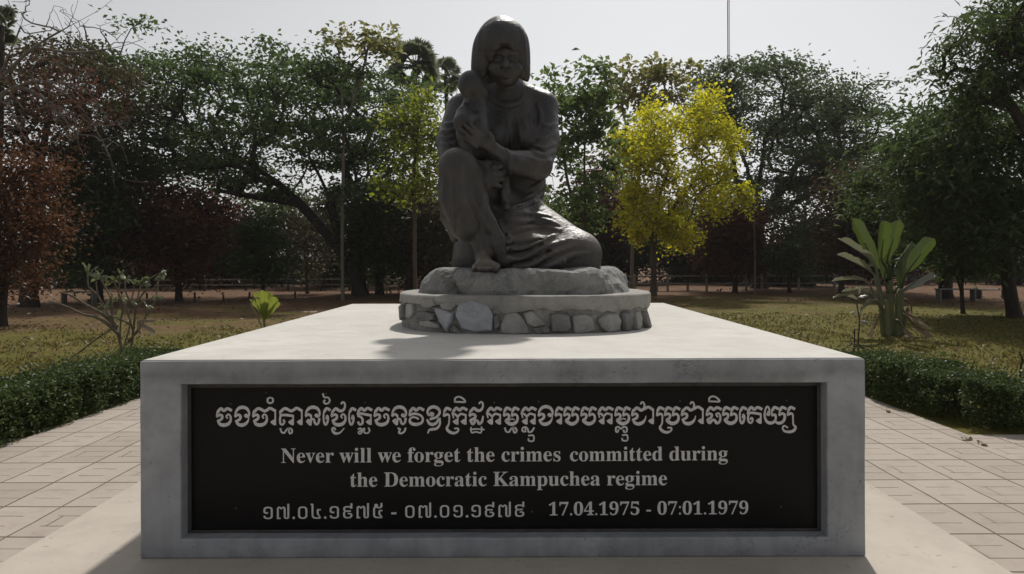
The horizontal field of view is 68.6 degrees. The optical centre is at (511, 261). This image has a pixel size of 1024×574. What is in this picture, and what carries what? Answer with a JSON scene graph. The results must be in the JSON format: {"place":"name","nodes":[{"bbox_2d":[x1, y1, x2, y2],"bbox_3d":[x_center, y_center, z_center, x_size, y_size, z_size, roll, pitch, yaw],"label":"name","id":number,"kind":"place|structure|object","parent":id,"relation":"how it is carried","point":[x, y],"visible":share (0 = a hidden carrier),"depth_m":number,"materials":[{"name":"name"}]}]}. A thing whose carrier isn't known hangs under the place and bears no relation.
{"place":"outdoors","nodes":[
{"label":"outdoors","id":0,"kind":"place"},
{"bbox_2d":[0,481,1012,573],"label":"apron pad","id":1,"kind":"object","parent":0,"point":[105,537],"depth_m":3.98,"materials":[{"name":"concrete"}]},
{"bbox_2d":[140,303,864,557],"bbox_3d":[-0.050,1.057,6.670,3.889,1.065,5.303,0,0,0],"label":"memorial pedestal","id":2,"kind":"object","parent":1,"relation":"on","point":[364,431],"visible":1,"depth_m":4.11,"materials":[{"name":"grey concrete"}]},
{"bbox_2d":[398,289,651,333],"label":"stone plinth","id":3,"kind":"structure","parent":2,"relation":"on","point":[527,314],"depth_m":5.44,"materials":[{"name":"stone"}]},
{"bbox_2d":[418,15,628,294],"bbox_3d":[0.099,-0.886,6.359,1.799,2.275,1.698,0,0,0],"label":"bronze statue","id":4,"kind":"object","parent":3,"relation":"on","point":[509,231],"visible":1,"depth_m":5.87,"materials":[{"name":"grey stone"}]},
{"bbox_2d":[0,396,1023,573],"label":"path","id":5,"kind":"structure","parent":0,"point":[951,481],"depth_m":5.64,"materials":[{"name":"beige tile"}]},
{"bbox_2d":[0,263,1023,437],"bbox_3d":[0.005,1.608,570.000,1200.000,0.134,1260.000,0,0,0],"label":"ground","id":6,"kind":"structure","parent":0,"point":[676,292],"depth_m":23.20,"materials":[{"name":"brown soil"}]},
{"bbox_2d":[0,4,21,177],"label":"sugar palm","id":7,"kind":"object","parent":6,"relation":"on","point":[7,14],"visible":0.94,"depth_m":23.98,"materials":[{"name":"green plant"}]},
{"bbox_2d":[0,128,106,326],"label":"rusty tree","id":8,"kind":"object","parent":6,"relation":"on","point":[17,211],"visible":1,"depth_m":18.91,"materials":[{"name":"red plant"}]},
{"bbox_2d":[2,192,117,284],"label":"tree","id":9,"kind":"object","parent":6,"relation":"on","point":[48,247],"visible":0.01,"depth_m":48.82,"materials":[{"name":"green plant"}]},
{"bbox_2d":[11,236,122,288],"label":"tree","id":10,"kind":"object","parent":6,"relation":"on","point":[61,284],"visible":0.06,"depth_m":47.18,"materials":[{"name":"green plant"}]},
{"bbox_2d":[0,0,150,187],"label":"bare tree","id":11,"kind":"object","parent":6,"relation":"on","point":[51,106],"visible":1,"depth_m":17.97,"materials":[{"name":"brown plant"}]},
{"bbox_2d":[61,291,98,304],"bbox_3d":[-16.387,1.434,28.430,1.300,0.580,0.400,0,0,0],"label":"park bench","id":12,"kind":"object","parent":6,"relation":"on","point":[93,298],"visible":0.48,"depth_m":28.28,"materials":[{"name":"grey concrete"}]},
{"bbox_2d":[0,340,189,446],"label":"clipped hedge","id":13,"kind":"object","parent":6,"relation":"on","point":[74,384],"visible":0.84,"depth_m":7.75,"materials":[{"name":"green plant"}]},
{"bbox_2d":[0,4,198,307],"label":"wide tree","id":14,"kind":"object","parent":6,"relation":"on","point":[127,81],"visible":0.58,"depth_m":26.31,"materials":[{"name":"green plant"}]},
{"bbox_2d":[47,262,166,360],"bbox_3d":[-5.983,0.859,11.204,1.765,1.693,0.257,0,0,0],"label":"frangipani shrub","id":15,"kind":"object","parent":6,"relation":"on","point":[112,325],"visible":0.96,"depth_m":11.18,"materials":[{"name":"green plant"}]},
{"bbox_2d":[15,103,203,302],"bbox_3d":[-16.472,-2.019,29.797,6.864,7.453,8.802,0,0,0],"label":"green tree","id":16,"kind":"object","parent":6,"relation":"on","point":[97,184],"visible":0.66,"depth_m":28.88,"materials":[{"name":"green plant"}]},
{"bbox_2d":[64,248,208,287],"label":"tree","id":17,"kind":"object","parent":6,"relation":"on","point":[135,274],"visible":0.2,"depth_m":47.38,"materials":[{"name":"green plant"}]},
{"bbox_2d":[87,160,264,301],"bbox_3d":[-14.028,-1.226,30.967,6.786,5.897,6.668,0,0,0],"label":"maroon tree","id":18,"kind":"object","parent":6,"relation":"on","point":[184,232],"visible":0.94,"depth_m":29.92,"materials":[{"name":"red plant"}]},
{"bbox_2d":[151,175,263,288],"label":"tree","id":19,"kind":"object","parent":6,"relation":"on","point":[233,200],"visible":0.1,"depth_m":46.72,"materials":[{"name":"green plant"}]},
{"bbox_2d":[62,4,457,295],"bbox_3d":[-10.987,-4.316,34.749,17.216,12.083,15.868,0,0,0],"label":"rain tree","id":20,"kind":"object","parent":6,"relation":"on","point":[196,74],"visible":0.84,"depth_m":32.64,"materials":[{"name":"green plant"}]},
{"bbox_2d":[250,290,279,327],"bbox_3d":[-5.456,1.131,16.540,0.659,1.011,0.395,0,0,33],"label":"young banana","id":21,"kind":"object","parent":6,"relation":"on","point":[266,304],"visible":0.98,"depth_m":16.49,"materials":[{"name":"green plant"}]},
{"bbox_2d":[212,207,318,290],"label":"tree","id":22,"kind":"object","parent":6,"relation":"on","point":[270,263],"visible":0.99,"depth_m":32.19,"materials":[{"name":"green plant"}]},
{"bbox_2d":[219,182,320,285],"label":"tree","id":23,"kind":"object","parent":6,"relation":"on","point":[271,208],"visible":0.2,"depth_m":49.03,"materials":[{"name":"green plant"}]},
{"bbox_2d":[238,253,319,283],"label":"tree","id":24,"kind":"object","parent":6,"relation":"on","point":[290,282],"visible":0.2,"depth_m":53.51,"materials":[{"name":"green plant"}]},
{"bbox_2d":[154,278,420,290],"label":"rail fence","id":25,"kind":"object","parent":6,"relation":"on","point":[160,285],"visible":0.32,"depth_m":41.88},
{"bbox_2d":[266,204,340,293],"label":"tree","id":26,"kind":"object","parent":6,"relation":"on","point":[311,244],"visible":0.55,"depth_m":36.59,"materials":[{"name":"green plant"}]},
{"bbox_2d":[274,176,353,286],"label":"tree","id":27,"kind":"object","parent":6,"relation":"on","point":[318,212],"visible":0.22,"depth_m":45.75,"materials":[{"name":"green plant"}]},
{"bbox_2d":[296,252,404,285],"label":"tree","id":28,"kind":"object","parent":6,"relation":"on","point":[337,274],"visible":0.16,"depth_m":49.00,"materials":[{"name":"green plant"}]},
{"bbox_2d":[294,170,421,295],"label":"dark tree","id":29,"kind":"object","parent":6,"relation":"on","point":[356,228],"visible":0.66,"depth_m":34.41,"materials":[{"name":"green plant"}]},
{"bbox_2d":[315,20,407,300],"bbox_3d":[-6.360,-4.105,31.119,3.836,11.594,2.988,0,0,0],"label":"broadleaf tree","id":30,"kind":"object","parent":6,"relation":"on","point":[375,43],"visible":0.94,"depth_m":30.94,"materials":[{"name":"green plant"}]},
{"bbox_2d":[361,75,445,289],"bbox_3d":[-3.329,-2.631,27.231,3.615,8.691,4.037,0,0,34],"label":"yellow green tree","id":31,"kind":"object","parent":6,"relation":"on","point":[400,117],"visible":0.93,"depth_m":26.79,"materials":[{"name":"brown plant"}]},
{"bbox_2d":[371,176,453,292],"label":"dark tree","id":32,"kind":"object","parent":6,"relation":"on","point":[434,246],"visible":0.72,"depth_m":32.76,"materials":[{"name":"green plant"}]},
{"bbox_2d":[386,36,441,284],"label":"sugar palm","id":33,"kind":"object","parent":6,"relation":"on","point":[426,54],"visible":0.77,"depth_m":38.37,"materials":[{"name":"green plant"}]},
{"bbox_2d":[385,262,442,285],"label":"tree","id":34,"kind":"object","parent":6,"relation":"on","point":[403,276],"depth_m":47.96,"materials":[{"name":"green plant"}]},
{"bbox_2d":[437,56,461,264],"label":"sugar palm","id":35,"kind":"object","parent":6,"relation":"on","point":[449,66],"visible":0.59,"depth_m":42.91,"materials":[{"name":"green plant"}]},
{"bbox_2d":[0,295,1023,373],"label":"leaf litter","id":36,"kind":"object","parent":6,"relation":"on","point":[958,342],"visible":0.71,"depth_m":20.77,"materials":[{"name":"brown plant"}]},
{"bbox_2d":[543,181,577,213],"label":"tree","id":37,"kind":"object","parent":6,"relation":"on","point":[547,200],"visible":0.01,"depth_m":55.30,"materials":[{"name":"green plant"}]},
{"bbox_2d":[530,48,645,235],"bbox_3d":[2.768,-3.312,30.048,4.532,9.890,5.196,0,0,0],"label":"broadleaf tree","id":38,"kind":"object","parent":6,"relation":"on","point":[592,102],"visible":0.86,"depth_m":29.22,"materials":[{"name":"green plant"}]},
{"bbox_2d":[553,200,635,259],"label":"tree","id":39,"kind":"object","parent":6,"relation":"on","point":[599,241],"visible":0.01,"depth_m":47.79,"materials":[{"name":"green plant"}]},
{"bbox_2d":[546,144,647,265],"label":"tree","id":40,"kind":"object","parent":6,"relation":"on","point":[611,209],"visible":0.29,"depth_m":47.49,"materials":[{"name":"green plant"}]},
{"bbox_2d":[593,226,660,282],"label":"tree","id":41,"kind":"object","parent":6,"relation":"on","point":[615,259],"visible":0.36,"depth_m":48.91,"materials":[{"name":"green plant"}]},
{"bbox_2d":[603,185,681,282],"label":"tree","id":42,"kind":"object","parent":6,"relation":"on","point":[642,257],"visible":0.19,"depth_m":50.42,"materials":[{"name":"green plant"}]},
{"bbox_2d":[602,51,703,288],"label":"broadleaf tree","id":43,"kind":"object","parent":6,"relation":"on","point":[656,73],"visible":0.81,"depth_m":40.33,"materials":[{"name":"green plant"}]},
{"bbox_2d":[612,177,698,281],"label":"tree","id":44,"kind":"object","parent":6,"relation":"on","point":[664,264],"visible":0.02,"depth_m":53.32,"materials":[{"name":"green plant"}]},
{"bbox_2d":[641,248,716,282],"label":"tree","id":45,"kind":"object","parent":6,"relation":"on","point":[673,279],"visible":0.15,"depth_m":54.76,"materials":[{"name":"green plant"}]},
{"bbox_2d":[597,72,764,295],"bbox_3d":[7.407,-3.452,33.995,7.422,10.129,7.524,0,0,0],"label":"golden shower tree","id":46,"kind":"object","parent":6,"relation":"on","point":[674,230],"visible":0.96,"depth_m":32.85,"materials":[{"name":"yellow plant"}]},
{"bbox_2d":[644,193,722,282],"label":"tree","id":47,"kind":"object","parent":6,"relation":"on","point":[690,279],"visible":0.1,"depth_m":53.03,"materials":[{"name":"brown plant"}]},
{"bbox_2d":[660,251,743,282],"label":"tree","id":48,"kind":"object","parent":6,"relation":"on","point":[699,271],"visible":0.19,"depth_m":53.80,"materials":[{"name":"green plant"}]},
{"bbox_2d":[684,186,768,282],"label":"tree","id":49,"kind":"object","parent":6,"relation":"on","point":[723,281],"visible":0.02,"depth_m":52.22,"materials":[{"name":"green plant"}]},
{"bbox_2d":[727,0,729,162],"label":"radio mast","id":50,"kind":"object","parent":6,"relation":"on","point":[727,35],"visible":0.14,"depth_m":169.82,"materials":[{"name":"grey metal"}]},
{"bbox_2d":[626,273,838,290],"bbox_3d":[11.038,1.183,39.970,12.854,1.050,0.170,0,0,0],"label":"rail fence","id":51,"kind":"object","parent":6,"relation":"on","point":[706,283],"visible":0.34,"depth_m":39.88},
{"bbox_2d":[671,185,808,292],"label":"maroon tree","id":52,"kind":"object","parent":6,"relation":"on","point":[736,232],"visible":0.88,"depth_m":36.98,"materials":[{"name":"red plant"}]},
{"bbox_2d":[751,201,758,293],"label":"bare pole tree","id":53,"kind":"object","parent":6,"relation":"on","point":[754,222],"visible":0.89,"depth_m":35.96,"materials":[{"name":"grey plant"}]},
{"bbox_2d":[728,233,837,286],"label":"tree","id":54,"kind":"object","parent":6,"relation":"on","point":[773,280],"visible":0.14,"depth_m":45.41,"materials":[{"name":"green plant"}]},
{"bbox_2d":[747,212,839,292],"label":"tree","id":55,"kind":"object","parent":6,"relation":"on","point":[796,257],"visible":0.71,"depth_m":36.60,"materials":[{"name":"green plant"}]},
{"bbox_2d":[669,43,924,288],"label":"rain tree","id":56,"kind":"object","parent":6,"relation":"on","point":[777,128],"visible":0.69,"depth_m":40.54,"materials":[{"name":"green plant"}]},
{"bbox_2d":[764,196,871,281],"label":"tree","id":57,"kind":"object","parent":6,"relation":"on","point":[796,218],"visible":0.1,"depth_m":46.05,"materials":[{"name":"green plant"}]},
{"bbox_2d":[808,259,868,282],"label":"tree","id":58,"kind":"object","parent":6,"relation":"on","point":[827,280],"visible":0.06,"depth_m":53.43,"materials":[{"name":"green plant"}]},
{"bbox_2d":[814,202,870,282],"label":"tree","id":59,"kind":"object","parent":6,"relation":"on","point":[851,267],"visible":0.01,"depth_m":51.67,"materials":[{"name":"green plant"}]},
{"bbox_2d":[792,153,905,297],"bbox_3d":[14.545,-1.512,32.208,4.594,6.226,6.003,0,0,0],"label":"rusty tree","id":60,"kind":"object","parent":6,"relation":"on","point":[836,246],"visible":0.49,"depth_m":31.93,"materials":[{"name":"brown plant"}]},
{"bbox_2d":[843,287,873,350],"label":"staked sapling","id":61,"kind":"object","parent":6,"relation":"on","point":[856,298],"visible":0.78,"depth_m":11.59,"materials":[{"name":"green plant"}]},
{"bbox_2d":[831,218,935,337],"bbox_3d":[7.601,0.358,15.585,2.216,2.565,1.272,0,0,0],"label":"banana plant","id":62,"kind":"object","parent":6,"relation":"on","point":[892,321],"visible":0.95,"depth_m":15.50,"materials":[{"name":"green plant"}]},
{"bbox_2d":[828,255,953,284],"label":"tree","id":63,"kind":"object","parent":6,"relation":"on","point":[871,279],"visible":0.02,"depth_m":50.31,"materials":[{"name":"green plant"}]},
{"bbox_2d":[800,59,1023,318],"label":"shade tree","id":64,"kind":"object","parent":6,"relation":"on","point":[989,212],"visible":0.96,"depth_m":19.24,"materials":[{"name":"green plant"}]},
{"bbox_2d":[816,130,1023,298],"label":"shade tree","id":65,"kind":"object","parent":6,"relation":"on","point":[947,294],"visible":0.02,"depth_m":30.75,"materials":[{"name":"green plant"}]},
{"bbox_2d":[833,343,1023,431],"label":"clipped hedge","id":66,"kind":"object","parent":6,"relation":"on","point":[927,377],"visible":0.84,"depth_m":7.70,"materials":[{"name":"green plant"}]},
{"bbox_2d":[934,288,977,301],"bbox_3d":[17.291,1.361,29.263,1.500,0.580,0.400,0,0,0],"label":"park bench","id":67,"kind":"object","parent":6,"relation":"on","point":[938,294],"visible":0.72,"depth_m":29.21,"materials":[{"name":"grey concrete"}]},
{"bbox_2d":[918,244,999,313],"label":"young tree","id":68,"kind":"object","parent":6,"relation":"on","point":[958,277],"visible":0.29,"depth_m":22.35,"materials":[{"name":"green plant"}]},
{"bbox_2d":[898,0,1023,136],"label":"shade tree","id":69,"kind":"object","parent":6,"relation":"on","point":[1002,40],"visible":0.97,"depth_m":16.89,"materials":[{"name":"green plant"}]},
{"bbox_2d":[907,270,1023,282],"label":"wall","id":70,"kind":"structure","parent":6,"relation":"on","point":[923,274],"depth_m":51.90,"materials":[{"name":"paint"}]},
{"bbox_2d":[953,246,1023,284],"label":"tree","id":71,"kind":"object","parent":6,"relation":"on","point":[1020,279],"visible":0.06,"depth_m":48.04,"materials":[{"name":"green plant"}]},
{"bbox_2d":[976,289,1003,298],"bbox_3d":[19.623,1.388,30.705,1.200,0.480,0.400,0,0,0],"label":"park bench","id":72,"kind":"object","parent":6,"relation":"on","point":[979,294],"visible":0.38,"depth_m":30.64,"materials":[{"name":"grey concrete"}]},
{"bbox_2d":[1019,352,1023,376],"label":"twig seedling","id":73,"kind":"object","parent":6,"relation":"on","point":[1021,364],"visible":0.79,"depth_m":8.99,"materials":[{"name":"green plant"}]},
{"bbox_2d":[0,311,1023,405],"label":"grass","id":74,"kind":"structure","parent":0,"point":[843,335],"depth_m":15.36,"materials":[{"name":"green plant"}]},
{"bbox_2d":[0,0,1023,261],"label":"sky","id":75,"kind":"structure","parent":0,"point":[882,36],"materials":[{"name":"white"}]}
]}

